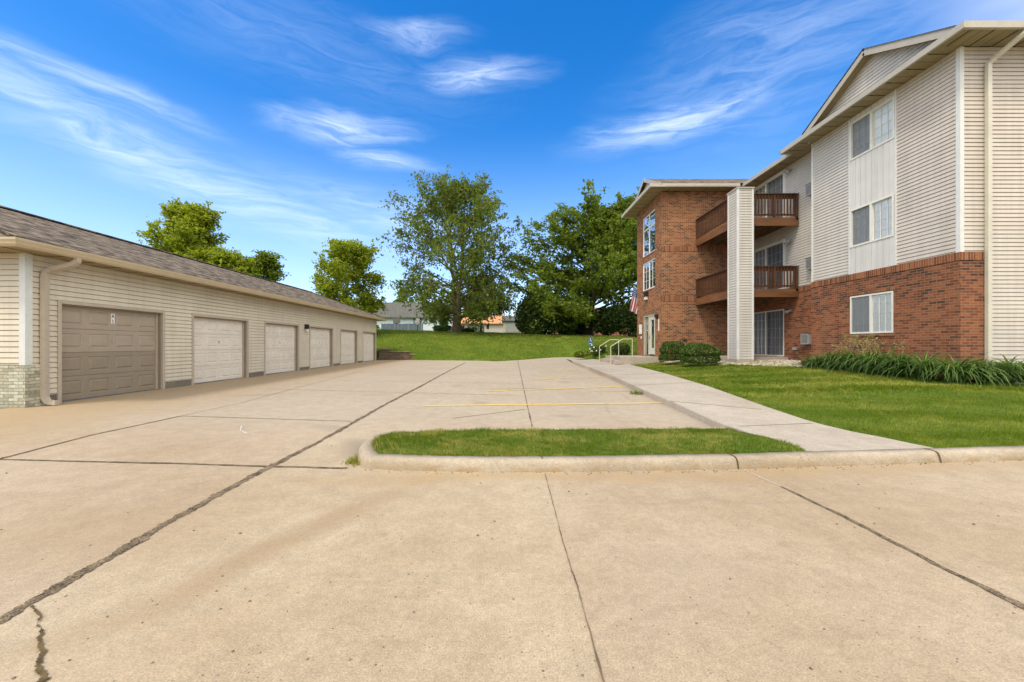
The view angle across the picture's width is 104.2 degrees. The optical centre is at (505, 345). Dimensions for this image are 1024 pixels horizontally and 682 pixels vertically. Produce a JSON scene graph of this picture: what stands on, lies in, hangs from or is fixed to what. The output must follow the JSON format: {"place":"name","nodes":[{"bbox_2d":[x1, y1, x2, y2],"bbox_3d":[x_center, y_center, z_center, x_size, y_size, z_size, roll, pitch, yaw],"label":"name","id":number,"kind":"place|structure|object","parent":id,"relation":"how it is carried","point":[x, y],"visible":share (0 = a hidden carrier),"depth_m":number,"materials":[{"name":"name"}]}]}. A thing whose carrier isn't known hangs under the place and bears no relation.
{"place":"outdoors","nodes":[
{"label":"outdoors","id":0,"kind":"place"},
{"bbox_2d":[376,329,636,360],"bbox_3d":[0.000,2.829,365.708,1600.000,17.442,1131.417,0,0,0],"label":"ground","id":1,"kind":"structure","parent":0,"point":[571,349],"depth_m":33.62,"materials":[{"name":"green plant"}]},
{"bbox_2d":[136,197,230,255],"bbox_3d":[-28.580,-6.103,35.765,7.125,14.305,7.192,0,0,26],"label":"maple tree","id":2,"kind":"object","parent":1,"relation":"on","point":[191,226],"visible":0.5,"depth_m":34.64,"materials":[{"name":"green plant"}]},
{"bbox_2d":[0,205,386,408],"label":"garage block","id":3,"kind":"structure","parent":1,"relation":"on","point":[86,314],"depth_m":10.60,"materials":[{"name":"beige plastic"}]},
{"bbox_2d":[56,300,164,402],"bbox_3d":[-9.675,0.154,9.870,0.210,2.249,2.690,0,0,0],"label":"garage door","id":4,"kind":"structure","parent":3,"relation":"in","point":[102,350],"depth_m":9.73,"materials":[{"name":"grey metal"}]},
{"bbox_2d":[191,314,248,384],"bbox_3d":[-9.675,0.144,13.530,0.210,2.227,2.690,0,0,0],"label":"garage door","id":5,"kind":"structure","parent":3,"relation":"in","point":[220,345],"depth_m":13.52,"materials":[{"name":"grey metal"}]},
{"bbox_2d":[263,321,298,374],"bbox_3d":[-9.675,0.133,17.190,0.210,2.206,2.690,0,0,0],"label":"garage door","id":6,"kind":"structure","parent":3,"relation":"in","point":[281,340],"depth_m":17.26,"materials":[{"name":"grey metal"}]},
{"bbox_2d":[309,325,332,368],"bbox_3d":[-9.675,0.122,20.850,0.210,2.184,2.690,0,0,0],"label":"garage door","id":7,"kind":"structure","parent":3,"relation":"in","point":[320,338],"depth_m":20.99,"materials":[{"name":"grey metal"}]},
{"bbox_2d":[340,329,357,364],"bbox_3d":[-9.675,0.111,24.510,0.210,2.163,2.690,0,0,0],"label":"garage door","id":8,"kind":"structure","parent":3,"relation":"in","point":[348,338],"depth_m":24.75,"materials":[{"name":"grey metal"}]},
{"bbox_2d":[362,331,375,361],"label":"garage door","id":9,"kind":"structure","parent":3,"relation":"in","point":[369,338],"depth_m":28.57,"materials":[{"name":"grey metal"}]},
{"bbox_2d":[172,245,262,275],"bbox_3d":[-25.289,-3.873,35.298,6.470,9.847,6.200,0,0,-41],"label":"maple tree","id":10,"kind":"object","parent":1,"relation":"on","point":[236,261],"visible":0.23,"depth_m":34.32,"materials":[{"name":"green plant"}]},
{"bbox_2d":[247,249,290,281],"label":"ash tree","id":11,"kind":"object","parent":1,"relation":"on","point":[269,264],"visible":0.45,"depth_m":41.34,"materials":[{"name":"green plant"}]},
{"bbox_2d":[309,237,387,334],"bbox_3d":[-16.216,-5.316,39.732,8.295,11.132,8.791,0,0,0],"label":"maple tree","id":12,"kind":"object","parent":1,"relation":"on","point":[349,262],"visible":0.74,"depth_m":39.18,"materials":[{"name":"green plant"}]},
{"bbox_2d":[393,318,399,322],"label":"basketball hoop","id":13,"kind":"object","parent":1,"relation":"on","point":[396,320],"visible":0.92,"depth_m":61.86,"materials":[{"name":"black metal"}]},
{"bbox_2d":[378,348,415,359],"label":"retaining wall","id":14,"kind":"structure","parent":1,"relation":"on","point":[386,354],"depth_m":30.07,"materials":[{"name":"brown stone"}]},
{"bbox_2d":[381,323,422,329],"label":"fence","id":15,"kind":"object","parent":1,"relation":"on","point":[408,326],"visible":0.57,"depth_m":66.00,"materials":[{"name":"grey metal"}]},
{"bbox_2d":[393,290,414,301],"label":"ash tree","id":16,"kind":"object","parent":1,"relation":"on","point":[396,300],"visible":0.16,"depth_m":91.13,"materials":[{"name":"green plant"}]},
{"bbox_2d":[370,302,452,330],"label":"house","id":17,"kind":"structure","parent":1,"relation":"on","point":[396,309],"depth_m":74.35,"materials":[{"name":"grey"}]},
{"bbox_2d":[414,318,420,329],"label":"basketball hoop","id":18,"kind":"object","parent":1,"relation":"on","point":[417,321],"visible":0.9,"depth_m":63.84,"materials":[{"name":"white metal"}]},
{"bbox_2d":[432,325,451,330],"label":"bush","id":19,"kind":"object","parent":1,"relation":"on","point":[443,328],"visible":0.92,"depth_m":46.51,"materials":[{"name":"green plant"}]},
{"bbox_2d":[376,163,531,334],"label":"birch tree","id":20,"kind":"object","parent":1,"relation":"on","point":[452,197],"visible":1,"depth_m":43.56,"materials":[{"name":"green plant"}]},
{"bbox_2d":[462,327,476,331],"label":"bush","id":21,"kind":"object","parent":1,"relation":"on","point":[468,329],"visible":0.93,"depth_m":47.02,"materials":[{"name":"green plant"}]},
{"bbox_2d":[461,314,503,332],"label":"house","id":22,"kind":"structure","parent":1,"relation":"on","point":[495,325],"depth_m":88.00,"materials":[{"name":"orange paint"}]},
{"bbox_2d":[461,275,510,331],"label":"locust tree","id":23,"kind":"object","parent":1,"relation":"on","point":[476,284],"visible":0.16,"depth_m":51.04,"materials":[{"name":"green plant"}]},
{"bbox_2d":[502,316,521,332],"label":"shed","id":24,"kind":"structure","parent":1,"relation":"on","point":[508,325],"depth_m":67.96,"materials":[{"name":"grey"}]},
{"bbox_2d":[506,321,518,331],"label":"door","id":25,"kind":"structure","parent":24,"relation":"in","point":[510,325],"depth_m":67.96,"materials":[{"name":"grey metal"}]},
{"bbox_2d":[513,295,547,333],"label":"bush","id":26,"kind":"object","parent":1,"relation":"on","point":[528,313],"visible":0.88,"depth_m":45.64,"materials":[{"name":"green plant"}]},
{"bbox_2d":[531,297,566,333],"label":"bush","id":27,"kind":"object","parent":1,"relation":"on","point":[553,329],"visible":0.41,"depth_m":46.02,"materials":[{"name":"green plant"}]},
{"bbox_2d":[494,178,639,334],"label":"maple tree","id":28,"kind":"object","parent":1,"relation":"on","point":[607,239],"visible":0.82,"depth_m":46.45,"materials":[{"name":"green plant"}]},
{"bbox_2d":[555,314,578,334],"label":"bush","id":29,"kind":"object","parent":1,"relation":"on","point":[570,330],"visible":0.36,"depth_m":47.10,"materials":[{"name":"green plant"}]},
{"bbox_2d":[574,322,583,334],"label":"bush","id":30,"kind":"object","parent":1,"relation":"on","point":[579,330],"visible":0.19,"depth_m":50.18,"materials":[{"name":"green plant"}]},
{"bbox_2d":[573,351,591,357],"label":"shrub","id":31,"kind":"object","parent":1,"relation":"on","point":[581,354],"visible":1,"depth_m":26.35,"materials":[{"name":"green plant"}]},
{"bbox_2d":[552,308,632,335],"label":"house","id":32,"kind":"structure","parent":1,"relation":"on","point":[616,334],"depth_m":66.00,"materials":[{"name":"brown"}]},
{"bbox_2d":[589,345,606,355],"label":"peony bush","id":33,"kind":"object","parent":1,"relation":"on","point":[596,350],"visible":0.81,"depth_m":26.84,"materials":[{"name":"green plant"}]},
{"bbox_2d":[590,306,615,335],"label":"bush","id":34,"kind":"object","parent":1,"relation":"on","point":[600,326],"visible":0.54,"depth_m":47.28,"materials":[{"name":"green plant"}]},
{"bbox_2d":[604,305,632,335],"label":"bush","id":35,"kind":"object","parent":1,"relation":"on","point":[617,317],"visible":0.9,"depth_m":45.69,"materials":[{"name":"green plant"}]},
{"bbox_2d":[611,343,630,354],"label":"shrub","id":36,"kind":"object","parent":1,"relation":"on","point":[623,347],"visible":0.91,"depth_m":25.14,"materials":[{"name":"green plant"}]},
{"bbox_2d":[620,300,636,336],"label":"bush","id":37,"kind":"object","parent":1,"relation":"on","point":[633,329],"visible":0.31,"depth_m":45.20,"materials":[{"name":"green plant"}]},
{"bbox_2d":[621,20,1023,378],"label":"apartment building","id":38,"kind":"structure","parent":1,"relation":"on","point":[882,199],"depth_m":12.92,"materials":[{"name":"beige plastic"}]},
{"bbox_2d":[630,286,636,313],"bbox_3d":[8.044,-2.743,24.247,0.883,1.852,0.233,0,0,28],"label":"flag","id":39,"kind":"object","parent":38,"relation":"attached to","point":[633,306],"visible":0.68,"depth_m":24.35,"materials":[{"name":"multicoloured fabric"}]},
{"bbox_2d":[643,258,654,290],"bbox_3d":[8.065,-3.910,22.210,0.070,1.580,1.900,0,0,0],"label":"window","id":40,"kind":"structure","parent":38,"relation":"in","point":[649,267],"depth_m":22.18,"materials":[{"name":"white paint"}]},
{"bbox_2d":[643,209,654,256],"bbox_3d":[8.065,-6.200,22.210,0.070,2.240,1.900,0,0,0],"label":"window","id":41,"kind":"structure","parent":38,"relation":"in","point":[649,221],"depth_m":22.18,"materials":[{"name":"white paint"}]},
{"bbox_2d":[644,314,654,354],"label":"entrance door","id":42,"kind":"structure","parent":38,"relation":"in","point":[649,320],"depth_m":22.22,"materials":[{"name":"white glass"}]},
{"bbox_2d":[754,309,783,355],"bbox_3d":[12.525,-0.560,18.995,0.210,2.120,2.510,0,0,0],"label":"sliding door","id":43,"kind":"structure","parent":38,"relation":"in","point":[768,325],"depth_m":18.74,"materials":[{"name":"glass"}]},
{"bbox_2d":[754,241,783,288],"bbox_3d":[12.515,-3.590,18.995,0.210,2.140,2.510,0,0,0],"label":"sliding door","id":44,"kind":"structure","parent":38,"relation":"in","point":[773,255],"depth_m":18.79,"materials":[{"name":"glass"}]},
{"bbox_2d":[754,172,783,216],"bbox_3d":[12.535,-6.650,18.995,0.250,2.180,2.510,0,0,0],"label":"sliding door","id":45,"kind":"structure","parent":38,"relation":"in","point":[776,184],"depth_m":18.69,"materials":[{"name":"grey glass"}]},
{"bbox_2d":[850,291,893,333],"bbox_3d":[12.050,-1.040,13.090,0.100,1.300,1.540,0,0,0],"label":"window","id":46,"kind":"structure","parent":38,"relation":"in","point":[874,312],"depth_m":13.05,"materials":[{"name":"beige plastic"}]},
{"bbox_2d":[850,193,894,247],"bbox_3d":[12.062,-4.035,13.080,0.135,1.310,1.560,0,0,0],"label":"window","id":47,"kind":"structure","parent":38,"relation":"in","point":[873,221],"depth_m":13.04,"materials":[{"name":"beige plastic"}]},
{"bbox_2d":[850,96,894,160],"bbox_3d":[12.062,-7.050,13.070,0.135,1.300,1.580,0,0,0],"label":"window","id":48,"kind":"structure","parent":38,"relation":"in","point":[876,127],"depth_m":13.03,"materials":[{"name":"beige plastic"}]},
{"bbox_2d":[0,425,1016,678],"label":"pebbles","id":49,"kind":"object","parent":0,"point":[504,595],"visible":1,"depth_m":1.92,"materials":[{"name":"grey stone"}]},
{"bbox_2d":[0,357,1023,681],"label":"road","id":50,"kind":"structure","parent":0,"point":[648,553],"depth_m":2.41,"materials":[{"name":"concrete"}]},
{"bbox_2d":[30,605,49,681],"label":"pavement crack","id":51,"kind":"object","parent":50,"relation":"on","point":[39,669],"visible":1,"depth_m":1.59,"materials":[{"name":"grey concrete"}]},
{"bbox_2d":[0,416,177,458],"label":"pavement joint","id":52,"kind":"object","parent":50,"relation":"on","point":[72,439],"visible":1,"depth_m":5.09,"materials":[{"name":"grey concrete"}]},
{"bbox_2d":[0,463,279,623],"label":"pavement joint","id":53,"kind":"object","parent":50,"relation":"on","point":[52,589],"visible":1,"depth_m":2.39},
{"bbox_2d":[0,459,347,468],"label":"pavement joint","id":54,"kind":"object","parent":50,"relation":"on","point":[181,463],"visible":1,"depth_m":4.19,"materials":[{"name":"grey concrete"}]},
{"bbox_2d":[200,416,333,420],"bbox_3d":[-4.101,1.244,6.772,3.261,0.001,0.025,0,0,9],"label":"pavement joint","id":55,"kind":"object","parent":50,"relation":"on","point":[264,418],"visible":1,"depth_m":6.76,"materials":[{"name":"grey concrete"}]},
{"bbox_2d":[341,453,359,467],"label":"grass tuft","id":56,"kind":"object","parent":50,"relation":"on","point":[352,461],"visible":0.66,"depth_m":4.24,"materials":[{"name":"green plant"}]},
{"bbox_2d":[275,362,465,462],"bbox_3d":[-2.546,1.191,15.313,0.172,0.109,22.233,0,0,-1],"label":"pavement joint","id":57,"kind":"object","parent":50,"relation":"on","point":[284,459],"visible":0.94,"depth_m":5.96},
{"bbox_2d":[518,363,532,426],"bbox_3d":[0.664,1.175,17.427,0.050,0.139,22.681,0,0,1],"label":"pavement joint","id":58,"kind":"object","parent":50,"relation":"on","point":[526,400],"visible":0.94,"depth_m":8.71,"materials":[{"name":"grey concrete"}]},
{"bbox_2d":[424,403,645,405],"bbox_3d":[0.855,1.240,8.366,5.069,0.003,0.123,0,0,-4],"label":"parking line","id":59,"kind":"object","parent":50,"relation":"on","point":[535,404],"visible":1,"depth_m":8.33,"materials":[{"name":"yellow paint"}]},
{"bbox_2d":[497,386,623,390],"bbox_3d":[1.610,1.223,11.264,4.334,0.008,0.123,0,0,-16],"label":"parking line","id":60,"kind":"object","parent":50,"relation":"on","point":[559,388],"visible":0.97,"depth_m":11.25,"materials":[{"name":"yellow paint"}]},
{"bbox_2d":[545,474,604,681],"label":"pavement joint","id":61,"kind":"object","parent":50,"relation":"on","point":[598,663],"visible":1,"depth_m":1.84,"materials":[{"name":"grey concrete"}]},
{"bbox_2d":[630,389,641,394],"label":"weed","id":62,"kind":"object","parent":50,"relation":"on","point":[637,392],"visible":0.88,"depth_m":10.01,"materials":[{"name":"green plant"}]},
{"bbox_2d":[357,427,1023,471],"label":"kerb","id":63,"kind":"structure","parent":50,"relation":"on","point":[369,456],"depth_m":4.05,"materials":[{"name":"concrete"}]},
{"bbox_2d":[924,448,941,462],"bbox_3d":[4.632,1.216,4.313,0.012,0.160,0.170,0,0,-2],"label":"kerb joint","id":64,"kind":"object","parent":63,"relation":"on","point":[940,460],"visible":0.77,"depth_m":4.25,"materials":[{"name":"grey concrete"}]},
{"bbox_2d":[780,486,1023,608],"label":"pavement joint","id":65,"kind":"object","parent":50,"relation":"on","point":[1007,598],"visible":1,"depth_m":2.28,"materials":[{"name":"grey concrete"}]},
{"bbox_2d":[0,0,1023,315],"label":"sky","id":66,"kind":"structure","parent":0,"point":[296,119],"materials":[{"name":"blue"}]},
{"bbox_2d":[371,426,805,456],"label":"island lawn","id":67,"kind":"structure","parent":0,"point":[556,447],"depth_m":4.48,"materials":[{"name":"plant"}]},
{"bbox_2d":[568,359,931,450],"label":"sidewalk","id":68,"kind":"structure","parent":0,"point":[813,436],"depth_m":6.65,"materials":[{"name":"concrete"}]},
{"bbox_2d":[599,339,618,361],"bbox_3d":[6.060,0.321,23.200,1.156,1.331,0.042,0,0,0],"label":"handrail","id":69,"kind":"object","parent":68,"relation":"on","point":[604,343],"visible":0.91,"depth_m":23.18,"materials":[{"name":"beige metal"}]},
{"bbox_2d":[610,339,632,363],"bbox_3d":[6.060,0.321,20.720,1.156,1.331,0.042,0,0,0],"label":"handrail","id":70,"kind":"object","parent":68,"relation":"on","point":[617,342],"visible":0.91,"depth_m":20.70,"materials":[{"name":"beige metal"}]},
{"bbox_2d":[752,423,810,425],"bbox_3d":[3.857,1.131,5.662,1.178,0.008,0.012,0,0,-10],"label":"sidewalk joint","id":71,"kind":"object","parent":68,"relation":"on","point":[781,424],"visible":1,"depth_m":5.67,"materials":[{"name":"grey concrete"}]},
{"bbox_2d":[646,363,1023,447],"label":"lawn","id":72,"kind":"structure","parent":0,"point":[905,399],"depth_m":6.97,"materials":[{"name":"plant"}]},
{"bbox_2d":[600,355,658,364],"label":"entrance steps","id":73,"kind":"structure","parent":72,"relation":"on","point":[627,359],"depth_m":20.62,"materials":[{"name":"concrete"}]},
{"bbox_2d":[658,341,684,360],"bbox_3d":[7.947,0.253,18.712,1.440,0.986,1.337,0,0,0],"label":"shrub","id":74,"kind":"object","parent":72,"relation":"on","point":[670,346],"visible":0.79,"depth_m":18.42,"materials":[{"name":"green plant"}]},
{"bbox_2d":[679,342,723,363],"bbox_3d":[8.240,0.331,16.780,1.734,0.918,1.643,0,0,0],"label":"shrub","id":75,"kind":"object","parent":72,"relation":"on","point":[707,351],"visible":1,"depth_m":16.27,"materials":[{"name":"green plant"}]},
{"bbox_2d":[664,358,810,367],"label":"river stones","id":76,"kind":"object","parent":72,"relation":"on","point":[783,362],"visible":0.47,"depth_m":16.28,"materials":[{"name":"white stone"}]},
{"bbox_2d":[794,353,826,368],"bbox_3d":[10.735,0.571,13.739,1.506,0.628,1.458,0,0,41],"label":"daylily","id":77,"kind":"object","parent":72,"relation":"on","point":[813,362],"visible":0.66,"depth_m":13.60,"materials":[{"name":"green plant"}]},
{"bbox_2d":[630,357,1023,396],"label":"lawn grass","id":78,"kind":"structure","parent":72,"relation":"on","point":[883,384],"depth_m":10.53,"materials":[{"name":"green plant"}]},
{"bbox_2d":[800,350,860,371],"bbox_3d":[10.843,0.503,13.073,2.136,0.821,1.917,0,0,0],"label":"daylily","id":79,"kind":"object","parent":72,"relation":"on","point":[833,361],"visible":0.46,"depth_m":12.92,"materials":[{"name":"green plant"}]},
{"bbox_2d":[831,332,861,368],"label":"feather grass","id":80,"kind":"object","parent":72,"relation":"on","point":[860,341],"depth_m":13.18,"materials":[{"name":"beige plant"}]},
{"bbox_2d":[817,348,890,373],"bbox_3d":[10.926,0.551,12.475,2.235,0.937,2.110,0,0,-44],"label":"daylily","id":81,"kind":"object","parent":72,"relation":"on","point":[847,358],"visible":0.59,"depth_m":12.32,"materials":[{"name":"green plant"}]},
{"bbox_2d":[844,335,885,369],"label":"feather grass","id":82,"kind":"object","parent":72,"relation":"on","point":[866,345],"depth_m":12.69,"materials":[{"name":"beige plant"}]},
{"bbox_2d":[834,346,917,373],"bbox_3d":[10.944,0.510,11.807,2.374,0.978,2.216,0,0,-24],"label":"daylily","id":83,"kind":"object","parent":72,"relation":"on","point":[870,361],"visible":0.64,"depth_m":11.64,"materials":[{"name":"green plant"}]},
{"bbox_2d":[861,333,904,372],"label":"feather grass","id":84,"kind":"object","parent":72,"relation":"on","point":[877,345],"depth_m":12.28,"materials":[{"name":"beige plant"}]},
{"bbox_2d":[847,347,951,378],"bbox_3d":[11.030,0.512,11.252,2.232,1.064,2.418,0,0,0],"label":"daylily","id":85,"kind":"object","parent":72,"relation":"on","point":[899,362],"visible":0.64,"depth_m":11.00,"materials":[{"name":"green plant"}]},
{"bbox_2d":[869,350,975,379],"bbox_3d":[11.013,0.586,10.566,2.273,0.913,2.509,0,0,0],"label":"daylily","id":86,"kind":"object","parent":72,"relation":"on","point":[928,367],"visible":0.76,"depth_m":10.42,"materials":[{"name":"green plant"}]},
{"bbox_2d":[905,353,1023,387],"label":"daylily","id":87,"kind":"object","parent":72,"relation":"on","point":[957,378],"visible":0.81,"depth_m":9.66,"materials":[{"name":"green plant"}]},
{"bbox_2d":[942,354,1023,386],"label":"daylily","id":88,"kind":"object","parent":72,"relation":"on","point":[1000,375],"visible":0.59,"depth_m":9.38,"materials":[{"name":"green plant"}]},
{"bbox_2d":[968,354,1023,382],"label":"daylily","id":89,"kind":"object","parent":72,"relation":"on","point":[1018,369],"visible":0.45,"depth_m":9.48,"materials":[{"name":"green plant"}]}
]}

